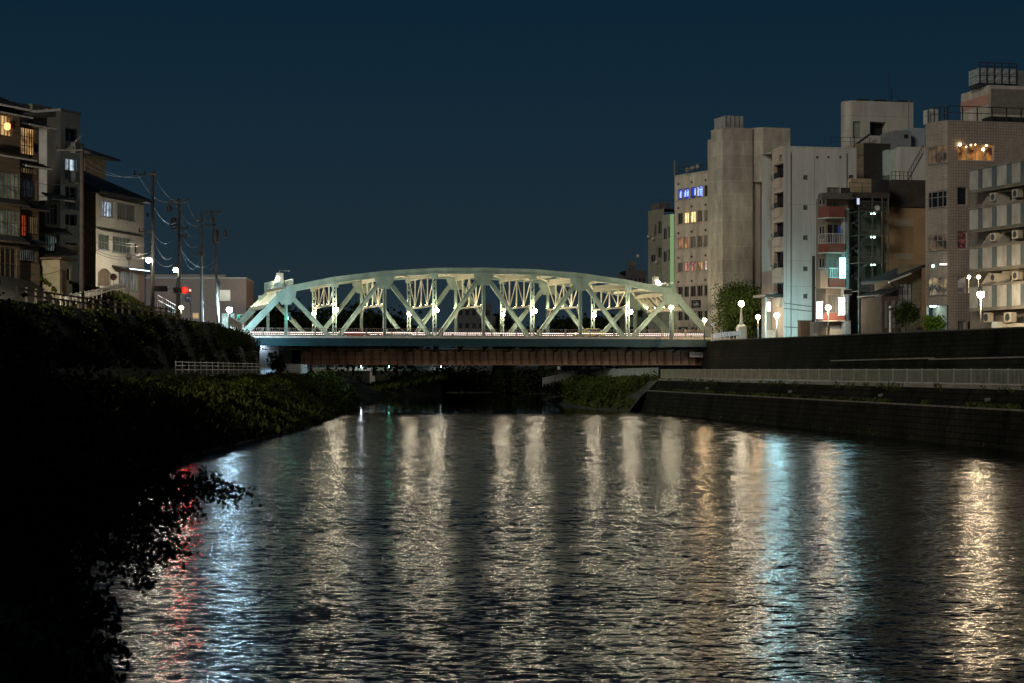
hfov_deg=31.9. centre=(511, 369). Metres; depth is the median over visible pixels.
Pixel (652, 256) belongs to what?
window
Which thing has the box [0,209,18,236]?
window
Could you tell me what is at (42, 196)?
overhead cable
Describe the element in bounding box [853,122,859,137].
roof door
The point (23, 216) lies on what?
window
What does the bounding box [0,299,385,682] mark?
bank
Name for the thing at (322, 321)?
tree
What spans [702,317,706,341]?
street lamp
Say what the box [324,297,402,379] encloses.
tree
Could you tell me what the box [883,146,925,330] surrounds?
tan building
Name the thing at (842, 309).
upright sign
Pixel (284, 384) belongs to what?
bank bush
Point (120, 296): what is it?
mound grass
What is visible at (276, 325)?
tree
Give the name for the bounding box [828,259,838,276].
window
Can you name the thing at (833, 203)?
window
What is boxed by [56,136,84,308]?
utility pole
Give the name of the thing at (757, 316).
street lamp
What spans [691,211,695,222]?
window
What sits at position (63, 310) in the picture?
slope undergrowth
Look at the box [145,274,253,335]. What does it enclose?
flat roofed bridgehead building
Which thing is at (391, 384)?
spit grass
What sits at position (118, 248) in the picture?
window
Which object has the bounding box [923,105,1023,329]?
tiled corner building
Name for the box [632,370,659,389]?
river bush
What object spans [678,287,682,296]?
window
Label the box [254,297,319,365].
tree
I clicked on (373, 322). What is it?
tree
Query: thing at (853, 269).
window
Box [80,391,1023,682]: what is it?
water
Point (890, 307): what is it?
mirror post
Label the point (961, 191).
window
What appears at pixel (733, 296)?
street tree
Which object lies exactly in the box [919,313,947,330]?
niche plant
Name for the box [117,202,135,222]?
window
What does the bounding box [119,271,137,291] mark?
window
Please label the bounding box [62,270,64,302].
door
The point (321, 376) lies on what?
bank bush
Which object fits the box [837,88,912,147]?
white block
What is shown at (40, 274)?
overhead cable
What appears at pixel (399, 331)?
car
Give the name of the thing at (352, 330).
car
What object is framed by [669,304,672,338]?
street lamp
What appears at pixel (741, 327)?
pedestal lamp
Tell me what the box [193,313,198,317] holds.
window
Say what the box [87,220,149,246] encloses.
overhead cable
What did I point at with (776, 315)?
street lamp
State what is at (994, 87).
pink banded block
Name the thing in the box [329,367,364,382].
bush
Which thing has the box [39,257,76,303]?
garden shed
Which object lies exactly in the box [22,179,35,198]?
window
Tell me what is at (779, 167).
window
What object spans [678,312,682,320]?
window
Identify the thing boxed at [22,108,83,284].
slim apartment tower
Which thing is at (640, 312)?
window
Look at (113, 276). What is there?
road sign
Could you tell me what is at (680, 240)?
window
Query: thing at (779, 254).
window
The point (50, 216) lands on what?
window
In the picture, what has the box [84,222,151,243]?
overhead cable
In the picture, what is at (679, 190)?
window
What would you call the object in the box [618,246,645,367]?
distant block
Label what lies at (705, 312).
window
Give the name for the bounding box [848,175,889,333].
fire escape building
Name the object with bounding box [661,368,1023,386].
promenade fence
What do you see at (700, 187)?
window
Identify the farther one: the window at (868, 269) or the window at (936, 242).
the window at (868, 269)
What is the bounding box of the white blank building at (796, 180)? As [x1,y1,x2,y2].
[753,146,856,337]
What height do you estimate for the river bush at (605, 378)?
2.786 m
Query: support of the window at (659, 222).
in the strip lit building at (661, 245)
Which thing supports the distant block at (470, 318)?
on the bank at (365, 375)
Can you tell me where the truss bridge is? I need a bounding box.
[233,267,755,364]
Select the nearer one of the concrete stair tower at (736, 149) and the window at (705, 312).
the concrete stair tower at (736, 149)
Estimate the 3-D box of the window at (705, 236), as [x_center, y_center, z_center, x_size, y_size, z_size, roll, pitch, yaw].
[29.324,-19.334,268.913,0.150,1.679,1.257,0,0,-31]
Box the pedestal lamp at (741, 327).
[736,301,746,338]
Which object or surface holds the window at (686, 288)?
in the office building at (691, 234)
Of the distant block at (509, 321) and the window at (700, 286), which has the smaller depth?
the window at (700, 286)
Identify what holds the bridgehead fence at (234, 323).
on the truss bridge
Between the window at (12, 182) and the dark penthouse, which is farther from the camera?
the dark penthouse
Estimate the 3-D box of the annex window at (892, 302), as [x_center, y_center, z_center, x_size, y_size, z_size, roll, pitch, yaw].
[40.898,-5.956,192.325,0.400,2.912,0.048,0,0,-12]
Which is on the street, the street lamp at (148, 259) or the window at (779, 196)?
the street lamp at (148, 259)
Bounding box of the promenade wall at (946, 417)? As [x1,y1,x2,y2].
[641,379,1023,452]
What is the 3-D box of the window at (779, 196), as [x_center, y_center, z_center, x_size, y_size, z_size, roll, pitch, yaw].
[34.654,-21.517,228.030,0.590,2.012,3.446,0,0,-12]
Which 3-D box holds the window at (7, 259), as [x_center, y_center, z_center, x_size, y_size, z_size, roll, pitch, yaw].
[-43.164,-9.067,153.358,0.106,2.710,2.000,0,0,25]
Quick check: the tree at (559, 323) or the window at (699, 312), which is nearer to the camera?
the window at (699, 312)
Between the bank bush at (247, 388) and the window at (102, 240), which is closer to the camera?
the bank bush at (247, 388)
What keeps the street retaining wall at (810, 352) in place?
on the promenade
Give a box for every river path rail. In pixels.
[175,361,264,375]
[275,364,309,373]
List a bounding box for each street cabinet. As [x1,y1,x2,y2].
[797,320,811,335]
[809,322,818,335]
[829,325,841,334]
[841,321,850,333]
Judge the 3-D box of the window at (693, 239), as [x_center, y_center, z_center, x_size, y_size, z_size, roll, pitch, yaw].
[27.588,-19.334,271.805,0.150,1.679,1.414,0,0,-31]
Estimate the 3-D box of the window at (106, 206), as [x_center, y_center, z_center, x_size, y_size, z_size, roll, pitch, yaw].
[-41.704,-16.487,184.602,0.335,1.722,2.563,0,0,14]
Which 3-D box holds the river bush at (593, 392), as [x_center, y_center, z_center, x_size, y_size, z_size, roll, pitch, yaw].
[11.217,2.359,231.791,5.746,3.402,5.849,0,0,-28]
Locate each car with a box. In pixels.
[342,329,369,335]
[382,329,411,334]
[574,328,604,336]
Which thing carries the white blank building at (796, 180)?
on the right street
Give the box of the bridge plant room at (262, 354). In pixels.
[257,346,278,374]
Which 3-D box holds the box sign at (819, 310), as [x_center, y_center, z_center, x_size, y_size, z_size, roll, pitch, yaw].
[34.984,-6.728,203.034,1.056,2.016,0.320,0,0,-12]
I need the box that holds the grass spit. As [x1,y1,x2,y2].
[380,380,446,395]
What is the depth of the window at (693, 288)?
271.77 m
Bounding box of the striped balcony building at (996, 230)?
[968,136,1023,328]
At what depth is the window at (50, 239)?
164.07 m
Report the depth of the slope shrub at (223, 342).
195.78 m
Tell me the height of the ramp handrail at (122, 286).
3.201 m
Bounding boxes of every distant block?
[455,295,491,373]
[492,293,516,373]
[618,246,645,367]
[620,277,654,368]
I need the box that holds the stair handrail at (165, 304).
[157,294,175,312]
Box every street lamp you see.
[146,256,153,310]
[173,266,178,314]
[226,306,231,327]
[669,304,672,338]
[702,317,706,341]
[756,314,759,337]
[774,312,778,336]
[825,304,830,334]
[977,289,983,327]
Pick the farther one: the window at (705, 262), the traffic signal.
the window at (705, 262)
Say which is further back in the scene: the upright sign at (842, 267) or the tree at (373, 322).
the tree at (373, 322)
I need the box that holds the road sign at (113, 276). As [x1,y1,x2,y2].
[110,273,116,303]
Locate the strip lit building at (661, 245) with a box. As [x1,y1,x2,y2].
[636,200,674,348]
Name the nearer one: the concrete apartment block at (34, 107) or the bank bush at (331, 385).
the concrete apartment block at (34, 107)
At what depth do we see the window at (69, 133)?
169.53 m
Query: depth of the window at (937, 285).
187.97 m
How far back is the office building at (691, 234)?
272.16 m
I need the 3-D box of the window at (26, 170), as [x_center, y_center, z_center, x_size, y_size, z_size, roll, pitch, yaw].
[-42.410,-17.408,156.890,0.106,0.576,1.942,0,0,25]
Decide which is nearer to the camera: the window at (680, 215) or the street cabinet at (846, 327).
the street cabinet at (846, 327)
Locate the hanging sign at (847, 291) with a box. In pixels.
[843,289,851,294]
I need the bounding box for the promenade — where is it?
[690,379,1023,386]
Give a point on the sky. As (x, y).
(328, 138)
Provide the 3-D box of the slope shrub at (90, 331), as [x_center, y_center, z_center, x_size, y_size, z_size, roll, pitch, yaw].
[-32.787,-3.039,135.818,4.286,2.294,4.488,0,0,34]
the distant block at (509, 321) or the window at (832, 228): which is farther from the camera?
the distant block at (509, 321)
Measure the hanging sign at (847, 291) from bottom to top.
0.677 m
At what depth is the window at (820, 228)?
205.74 m
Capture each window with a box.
[0,114,10,136]
[0,171,18,199]
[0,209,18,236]
[1,247,15,277]
[20,248,34,261]
[21,127,33,155]
[21,214,26,236]
[22,167,34,174]
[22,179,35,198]
[29,216,35,234]
[46,204,55,224]
[46,235,56,250]
[65,127,74,141]
[65,158,74,170]
[65,186,74,198]
[65,214,74,225]
[98,234,109,251]
[102,200,113,218]
[113,236,131,254]
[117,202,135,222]
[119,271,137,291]
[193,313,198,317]
[219,290,229,300]
[222,313,227,327]
[638,310,642,316]
[651,254,654,261]
[658,221,661,233]
[658,247,661,257]
[664,228,666,239]
[664,251,666,261]
[678,189,682,199]
[678,213,682,223]
[678,238,682,248]
[678,263,682,271]
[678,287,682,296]
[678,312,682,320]
[684,188,688,198]
[684,212,688,222]
[684,237,688,247]
[684,262,688,271]
[684,286,688,296]
[691,187,695,197]
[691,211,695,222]
[691,236,695,247]
[691,261,695,270]
[691,286,695,296]
[698,186,701,196]
[698,210,701,221]
[698,236,701,246]
[698,261,701,269]
[698,285,701,295]
[698,311,701,319]
[704,185,707,196]
[704,210,707,220]
[704,235,707,246]
[704,260,707,269]
[704,285,707,295]
[704,310,707,319]
[777,164,782,177]
[777,193,782,207]
[777,222,782,236]
[777,251,782,267]
[777,283,782,297]
[818,225,823,239]
[818,258,823,267]
[828,187,838,206]
[828,224,838,243]
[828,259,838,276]
[828,294,838,312]
[852,218,857,228]
[852,246,857,255]
[852,266,857,278]
[865,218,875,228]
[865,246,875,255]
[865,266,875,278]
[885,301,887,327]
[891,301,894,327]
[894,218,913,225]
[894,253,913,259]
[898,283,911,304]
[928,145,946,165]
[928,190,946,209]
[928,234,946,251]
[929,277,946,295]
[957,187,966,204]
[957,231,966,248]
[957,277,965,292]
[958,144,993,160]
[958,321,964,328]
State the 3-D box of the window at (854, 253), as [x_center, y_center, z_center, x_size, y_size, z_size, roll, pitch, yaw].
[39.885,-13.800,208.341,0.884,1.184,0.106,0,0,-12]
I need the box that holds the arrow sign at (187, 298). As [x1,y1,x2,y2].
[184,292,191,317]
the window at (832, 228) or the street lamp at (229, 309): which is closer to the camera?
the window at (832, 228)
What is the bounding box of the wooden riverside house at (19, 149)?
[0,97,56,285]
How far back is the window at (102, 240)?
183.89 m
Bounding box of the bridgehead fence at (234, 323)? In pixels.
[229,316,243,330]
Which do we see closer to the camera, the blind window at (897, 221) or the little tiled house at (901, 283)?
the little tiled house at (901, 283)
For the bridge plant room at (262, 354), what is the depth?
239.67 m
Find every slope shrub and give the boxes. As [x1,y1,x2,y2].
[76,315,112,342]
[132,321,164,345]
[211,323,239,349]
[225,325,250,346]
[233,329,253,343]
[245,330,266,349]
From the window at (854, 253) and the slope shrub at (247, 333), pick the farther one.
the slope shrub at (247, 333)
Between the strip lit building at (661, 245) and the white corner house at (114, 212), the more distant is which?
the strip lit building at (661, 245)
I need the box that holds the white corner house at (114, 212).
[84,171,154,302]
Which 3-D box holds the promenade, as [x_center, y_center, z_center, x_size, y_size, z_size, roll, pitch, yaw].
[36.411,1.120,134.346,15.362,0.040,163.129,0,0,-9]
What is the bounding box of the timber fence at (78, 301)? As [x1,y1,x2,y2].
[15,286,177,318]
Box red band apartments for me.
[816,187,851,335]
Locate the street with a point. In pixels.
(7, 285)
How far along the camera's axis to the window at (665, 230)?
293.85 m
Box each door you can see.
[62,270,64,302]
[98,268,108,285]
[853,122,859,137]
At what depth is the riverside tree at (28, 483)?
29.93 m
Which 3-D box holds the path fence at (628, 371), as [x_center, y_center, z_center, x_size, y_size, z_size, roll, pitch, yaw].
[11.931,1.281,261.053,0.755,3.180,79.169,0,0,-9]
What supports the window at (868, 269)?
in the fire escape building at (866, 212)
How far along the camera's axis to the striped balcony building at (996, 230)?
168.19 m
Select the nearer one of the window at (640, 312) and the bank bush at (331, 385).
the bank bush at (331, 385)
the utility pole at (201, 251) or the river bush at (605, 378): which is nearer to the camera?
the utility pole at (201, 251)
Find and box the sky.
[0,0,1023,365]
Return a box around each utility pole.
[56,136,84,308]
[133,171,156,312]
[166,198,188,318]
[193,211,214,321]
[204,210,226,323]
[812,256,815,321]
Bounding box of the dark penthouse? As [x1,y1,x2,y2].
[843,135,890,178]
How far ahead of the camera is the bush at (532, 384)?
368.61 m
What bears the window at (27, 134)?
in the wooden riverside house at (19, 149)
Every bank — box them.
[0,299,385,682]
[311,366,615,389]
[542,365,748,410]
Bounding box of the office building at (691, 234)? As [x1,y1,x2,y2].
[674,161,707,349]
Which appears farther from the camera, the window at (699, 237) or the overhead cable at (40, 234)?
the window at (699, 237)
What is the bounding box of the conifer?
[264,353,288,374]
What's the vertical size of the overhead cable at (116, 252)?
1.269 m
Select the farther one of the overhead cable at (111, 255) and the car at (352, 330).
the car at (352, 330)
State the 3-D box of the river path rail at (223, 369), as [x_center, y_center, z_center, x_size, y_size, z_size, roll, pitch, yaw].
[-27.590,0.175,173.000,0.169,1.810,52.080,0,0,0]
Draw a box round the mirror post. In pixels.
[888,305,893,331]
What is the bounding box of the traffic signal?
[155,279,190,308]
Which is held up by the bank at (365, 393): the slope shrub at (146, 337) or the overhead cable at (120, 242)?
the slope shrub at (146, 337)
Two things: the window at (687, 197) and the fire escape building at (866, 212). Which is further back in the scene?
the window at (687, 197)
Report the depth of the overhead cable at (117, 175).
174.13 m
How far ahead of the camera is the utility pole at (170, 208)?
215.81 m
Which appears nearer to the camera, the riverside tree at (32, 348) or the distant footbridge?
the riverside tree at (32, 348)
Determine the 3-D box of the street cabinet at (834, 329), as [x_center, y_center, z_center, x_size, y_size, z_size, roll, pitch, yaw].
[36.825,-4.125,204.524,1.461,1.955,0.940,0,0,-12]
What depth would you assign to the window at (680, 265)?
274.77 m
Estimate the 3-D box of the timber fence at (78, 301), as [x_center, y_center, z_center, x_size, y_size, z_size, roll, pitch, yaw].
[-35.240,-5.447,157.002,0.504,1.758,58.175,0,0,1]
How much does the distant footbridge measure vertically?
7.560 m
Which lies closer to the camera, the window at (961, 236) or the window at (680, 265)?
the window at (961, 236)
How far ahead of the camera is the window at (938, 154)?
187.97 m
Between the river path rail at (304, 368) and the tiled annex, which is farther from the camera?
the river path rail at (304, 368)
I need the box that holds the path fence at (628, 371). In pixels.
[542,367,657,386]
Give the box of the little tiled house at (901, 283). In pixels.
[857,264,924,333]
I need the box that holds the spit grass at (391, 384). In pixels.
[364,373,448,391]
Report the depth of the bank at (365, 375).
439.49 m
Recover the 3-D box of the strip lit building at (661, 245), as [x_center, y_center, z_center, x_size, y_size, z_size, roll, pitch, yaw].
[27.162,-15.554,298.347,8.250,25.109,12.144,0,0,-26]
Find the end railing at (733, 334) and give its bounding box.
[711,331,740,340]
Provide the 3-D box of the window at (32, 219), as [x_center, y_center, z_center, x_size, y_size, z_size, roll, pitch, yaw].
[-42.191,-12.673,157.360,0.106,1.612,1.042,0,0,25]
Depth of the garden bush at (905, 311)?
187.66 m
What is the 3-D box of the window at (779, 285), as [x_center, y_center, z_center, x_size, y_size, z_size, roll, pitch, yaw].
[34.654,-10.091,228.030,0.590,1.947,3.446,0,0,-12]
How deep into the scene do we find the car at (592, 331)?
252.58 m
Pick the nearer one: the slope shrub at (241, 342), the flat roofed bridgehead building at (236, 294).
the slope shrub at (241, 342)
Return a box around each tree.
[0,280,72,433]
[0,280,187,581]
[0,451,262,596]
[254,297,298,335]
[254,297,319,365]
[288,300,359,372]
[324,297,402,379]
[339,302,409,377]
[369,310,438,377]
[513,315,592,375]
[563,313,599,375]
[565,309,619,374]
[702,275,761,338]
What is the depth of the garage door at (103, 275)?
184.11 m
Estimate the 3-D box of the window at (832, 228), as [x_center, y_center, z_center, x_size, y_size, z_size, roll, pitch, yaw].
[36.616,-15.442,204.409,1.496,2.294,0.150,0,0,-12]
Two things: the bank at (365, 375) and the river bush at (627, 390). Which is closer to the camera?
the river bush at (627, 390)
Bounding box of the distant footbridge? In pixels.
[311,365,447,382]
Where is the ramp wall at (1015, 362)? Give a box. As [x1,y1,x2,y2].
[830,356,1023,383]
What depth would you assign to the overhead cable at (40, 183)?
148.66 m
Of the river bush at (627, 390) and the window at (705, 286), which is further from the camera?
the window at (705, 286)
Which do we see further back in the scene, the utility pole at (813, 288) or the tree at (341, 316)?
the tree at (341, 316)
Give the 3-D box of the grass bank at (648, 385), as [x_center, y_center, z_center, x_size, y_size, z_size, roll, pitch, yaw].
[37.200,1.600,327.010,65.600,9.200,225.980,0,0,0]
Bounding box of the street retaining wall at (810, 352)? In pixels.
[699,327,1023,379]
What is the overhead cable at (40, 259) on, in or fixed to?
attached to the utility pole at (81, 267)
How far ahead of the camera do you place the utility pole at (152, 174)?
185.84 m
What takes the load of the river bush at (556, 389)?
on the grass bank at (648, 385)
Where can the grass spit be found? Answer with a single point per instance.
(434, 387)
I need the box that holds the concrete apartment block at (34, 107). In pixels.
[11,101,51,124]
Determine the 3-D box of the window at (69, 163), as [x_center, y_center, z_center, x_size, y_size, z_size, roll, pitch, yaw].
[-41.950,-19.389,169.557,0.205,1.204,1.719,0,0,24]
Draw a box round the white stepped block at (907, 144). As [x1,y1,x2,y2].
[881,100,924,179]
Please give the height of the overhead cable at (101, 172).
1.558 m
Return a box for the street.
[0,275,68,306]
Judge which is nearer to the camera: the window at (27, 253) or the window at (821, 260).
the window at (27, 253)
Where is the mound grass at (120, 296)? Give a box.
[40,276,178,318]
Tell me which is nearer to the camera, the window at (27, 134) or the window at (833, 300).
the window at (27, 134)
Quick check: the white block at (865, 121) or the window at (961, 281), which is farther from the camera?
the white block at (865, 121)
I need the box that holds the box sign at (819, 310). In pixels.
[816,301,824,318]
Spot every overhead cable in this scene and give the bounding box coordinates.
[0,169,80,184]
[0,184,79,196]
[0,220,79,234]
[0,234,79,245]
[0,259,77,274]
[1,246,80,259]
[5,184,80,208]
[67,151,134,176]
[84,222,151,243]
[84,242,151,256]
[85,232,151,255]
[87,159,145,177]
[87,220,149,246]
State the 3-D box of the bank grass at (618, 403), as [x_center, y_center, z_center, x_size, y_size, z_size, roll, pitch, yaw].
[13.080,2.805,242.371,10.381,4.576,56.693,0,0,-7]
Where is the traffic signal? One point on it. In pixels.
(176, 289)
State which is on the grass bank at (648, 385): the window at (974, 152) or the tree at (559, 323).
the tree at (559, 323)
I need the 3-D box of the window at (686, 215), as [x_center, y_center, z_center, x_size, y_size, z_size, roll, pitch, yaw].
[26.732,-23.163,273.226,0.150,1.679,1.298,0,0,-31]
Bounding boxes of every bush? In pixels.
[220,373,270,400]
[262,374,295,392]
[300,378,340,401]
[301,369,341,385]
[312,371,343,396]
[317,366,346,385]
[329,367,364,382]
[336,383,358,399]
[385,369,419,379]
[419,365,466,391]
[509,365,556,393]
[546,378,573,395]
[553,371,588,397]
[560,372,600,388]
[576,375,612,400]
[584,373,619,389]
[590,381,625,401]
[617,380,642,399]
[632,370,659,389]
[890,299,922,331]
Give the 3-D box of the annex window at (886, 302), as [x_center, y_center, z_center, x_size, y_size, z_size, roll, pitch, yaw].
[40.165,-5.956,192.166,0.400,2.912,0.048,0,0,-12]
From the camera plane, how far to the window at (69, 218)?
169.65 m
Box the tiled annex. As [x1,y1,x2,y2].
[39,192,77,256]
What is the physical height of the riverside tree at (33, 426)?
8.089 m
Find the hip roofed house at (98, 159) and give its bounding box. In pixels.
[84,148,120,179]
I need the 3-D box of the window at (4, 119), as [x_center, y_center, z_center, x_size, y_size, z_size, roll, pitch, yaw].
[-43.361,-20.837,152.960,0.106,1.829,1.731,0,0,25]
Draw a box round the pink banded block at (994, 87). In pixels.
[961,62,1023,120]
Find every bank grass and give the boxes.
[48,371,359,464]
[555,374,686,410]
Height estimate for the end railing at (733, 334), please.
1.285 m
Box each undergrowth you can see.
[0,299,258,369]
[0,376,178,682]
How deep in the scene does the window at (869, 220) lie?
208.73 m
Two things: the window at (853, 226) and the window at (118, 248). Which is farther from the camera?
the window at (853, 226)
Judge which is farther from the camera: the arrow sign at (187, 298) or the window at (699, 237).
the window at (699, 237)
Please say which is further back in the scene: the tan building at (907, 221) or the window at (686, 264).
the window at (686, 264)
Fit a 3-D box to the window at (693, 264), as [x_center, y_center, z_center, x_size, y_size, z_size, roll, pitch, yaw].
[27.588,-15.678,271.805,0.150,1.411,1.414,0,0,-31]
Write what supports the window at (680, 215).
in the office building at (691, 234)
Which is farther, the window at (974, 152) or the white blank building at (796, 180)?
the white blank building at (796, 180)
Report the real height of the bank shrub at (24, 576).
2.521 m
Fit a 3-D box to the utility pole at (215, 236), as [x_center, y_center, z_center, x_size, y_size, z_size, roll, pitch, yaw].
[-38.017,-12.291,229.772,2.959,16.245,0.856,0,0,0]
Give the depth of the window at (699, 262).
270.41 m
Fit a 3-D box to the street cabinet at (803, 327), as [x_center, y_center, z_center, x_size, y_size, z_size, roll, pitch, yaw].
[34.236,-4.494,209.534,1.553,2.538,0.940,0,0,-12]
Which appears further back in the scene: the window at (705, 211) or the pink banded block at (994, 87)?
the window at (705, 211)
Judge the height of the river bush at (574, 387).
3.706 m
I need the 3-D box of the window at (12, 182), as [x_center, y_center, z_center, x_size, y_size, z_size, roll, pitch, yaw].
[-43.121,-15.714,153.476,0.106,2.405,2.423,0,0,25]
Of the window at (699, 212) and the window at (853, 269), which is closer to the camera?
the window at (853, 269)
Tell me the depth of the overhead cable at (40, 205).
147.62 m
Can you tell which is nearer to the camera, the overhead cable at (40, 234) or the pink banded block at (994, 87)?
the overhead cable at (40, 234)
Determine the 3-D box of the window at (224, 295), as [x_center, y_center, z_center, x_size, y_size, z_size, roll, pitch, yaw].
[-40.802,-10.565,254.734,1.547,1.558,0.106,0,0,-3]
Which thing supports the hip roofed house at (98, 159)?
on the street
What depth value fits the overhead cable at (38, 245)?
146.78 m
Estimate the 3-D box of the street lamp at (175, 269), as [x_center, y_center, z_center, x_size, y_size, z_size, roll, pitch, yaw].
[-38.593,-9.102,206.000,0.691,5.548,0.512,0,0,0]
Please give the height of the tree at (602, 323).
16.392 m
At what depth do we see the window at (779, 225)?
229.58 m
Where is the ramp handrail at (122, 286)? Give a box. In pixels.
[60,283,125,305]
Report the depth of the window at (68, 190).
169.65 m
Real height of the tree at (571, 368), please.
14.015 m
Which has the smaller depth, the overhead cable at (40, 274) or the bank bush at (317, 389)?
the overhead cable at (40, 274)
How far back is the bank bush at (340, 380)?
241.04 m
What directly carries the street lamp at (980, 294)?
on the right street
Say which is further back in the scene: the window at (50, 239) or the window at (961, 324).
the window at (961, 324)
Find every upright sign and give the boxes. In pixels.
[838,297,847,315]
[839,257,847,278]
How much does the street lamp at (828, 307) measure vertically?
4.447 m
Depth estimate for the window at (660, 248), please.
296.15 m
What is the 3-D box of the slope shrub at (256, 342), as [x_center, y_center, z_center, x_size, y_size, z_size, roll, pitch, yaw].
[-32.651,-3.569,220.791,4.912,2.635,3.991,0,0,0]
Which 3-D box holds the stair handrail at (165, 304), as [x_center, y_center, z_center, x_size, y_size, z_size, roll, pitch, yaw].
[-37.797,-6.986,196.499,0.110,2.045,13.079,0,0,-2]
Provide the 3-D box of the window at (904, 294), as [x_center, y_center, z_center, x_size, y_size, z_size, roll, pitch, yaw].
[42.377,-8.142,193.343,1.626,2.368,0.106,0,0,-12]
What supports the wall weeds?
attached to the promenade wall at (946, 417)
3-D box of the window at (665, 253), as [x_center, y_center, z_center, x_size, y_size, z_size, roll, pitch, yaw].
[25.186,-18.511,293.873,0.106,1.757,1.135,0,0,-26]
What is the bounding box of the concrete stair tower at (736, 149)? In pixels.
[708,111,789,337]
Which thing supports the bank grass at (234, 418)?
on the bank at (365, 393)
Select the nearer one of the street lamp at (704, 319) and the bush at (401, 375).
the street lamp at (704, 319)
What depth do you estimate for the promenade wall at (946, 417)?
137.84 m
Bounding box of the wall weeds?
[652,378,1023,448]
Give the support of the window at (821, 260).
in the red band apartments
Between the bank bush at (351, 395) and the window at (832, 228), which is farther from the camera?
the bank bush at (351, 395)
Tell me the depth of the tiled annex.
163.61 m
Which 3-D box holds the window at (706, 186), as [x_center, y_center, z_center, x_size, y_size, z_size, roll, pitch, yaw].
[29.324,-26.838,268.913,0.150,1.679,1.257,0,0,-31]
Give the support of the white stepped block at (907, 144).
on the right street
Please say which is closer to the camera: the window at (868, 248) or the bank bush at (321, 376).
the window at (868, 248)
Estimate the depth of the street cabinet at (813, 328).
206.06 m
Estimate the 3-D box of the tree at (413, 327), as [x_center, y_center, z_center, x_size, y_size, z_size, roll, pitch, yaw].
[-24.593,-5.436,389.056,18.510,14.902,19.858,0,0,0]
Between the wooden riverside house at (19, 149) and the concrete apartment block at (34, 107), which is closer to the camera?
the wooden riverside house at (19, 149)
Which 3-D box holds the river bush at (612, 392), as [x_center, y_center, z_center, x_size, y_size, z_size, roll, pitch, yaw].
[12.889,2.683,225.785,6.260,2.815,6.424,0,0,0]
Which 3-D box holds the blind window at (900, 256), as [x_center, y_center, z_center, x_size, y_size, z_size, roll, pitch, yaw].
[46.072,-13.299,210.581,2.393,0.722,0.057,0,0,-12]
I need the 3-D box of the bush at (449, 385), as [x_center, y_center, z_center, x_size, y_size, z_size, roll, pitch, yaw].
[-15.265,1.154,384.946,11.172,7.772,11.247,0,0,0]
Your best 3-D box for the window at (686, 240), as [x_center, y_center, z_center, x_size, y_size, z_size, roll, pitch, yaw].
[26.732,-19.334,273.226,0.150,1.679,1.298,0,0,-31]
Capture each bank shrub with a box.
[0,515,115,639]
[130,368,212,417]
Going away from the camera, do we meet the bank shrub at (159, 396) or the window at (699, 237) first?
the bank shrub at (159, 396)
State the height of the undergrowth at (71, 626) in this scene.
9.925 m
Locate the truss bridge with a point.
(272, 297)
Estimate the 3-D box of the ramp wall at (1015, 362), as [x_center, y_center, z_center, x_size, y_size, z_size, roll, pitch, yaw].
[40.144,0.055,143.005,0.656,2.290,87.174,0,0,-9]
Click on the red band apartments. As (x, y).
(832, 227)
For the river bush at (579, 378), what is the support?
on the grass bank at (648, 385)
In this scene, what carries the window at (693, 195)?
in the office building at (691, 234)

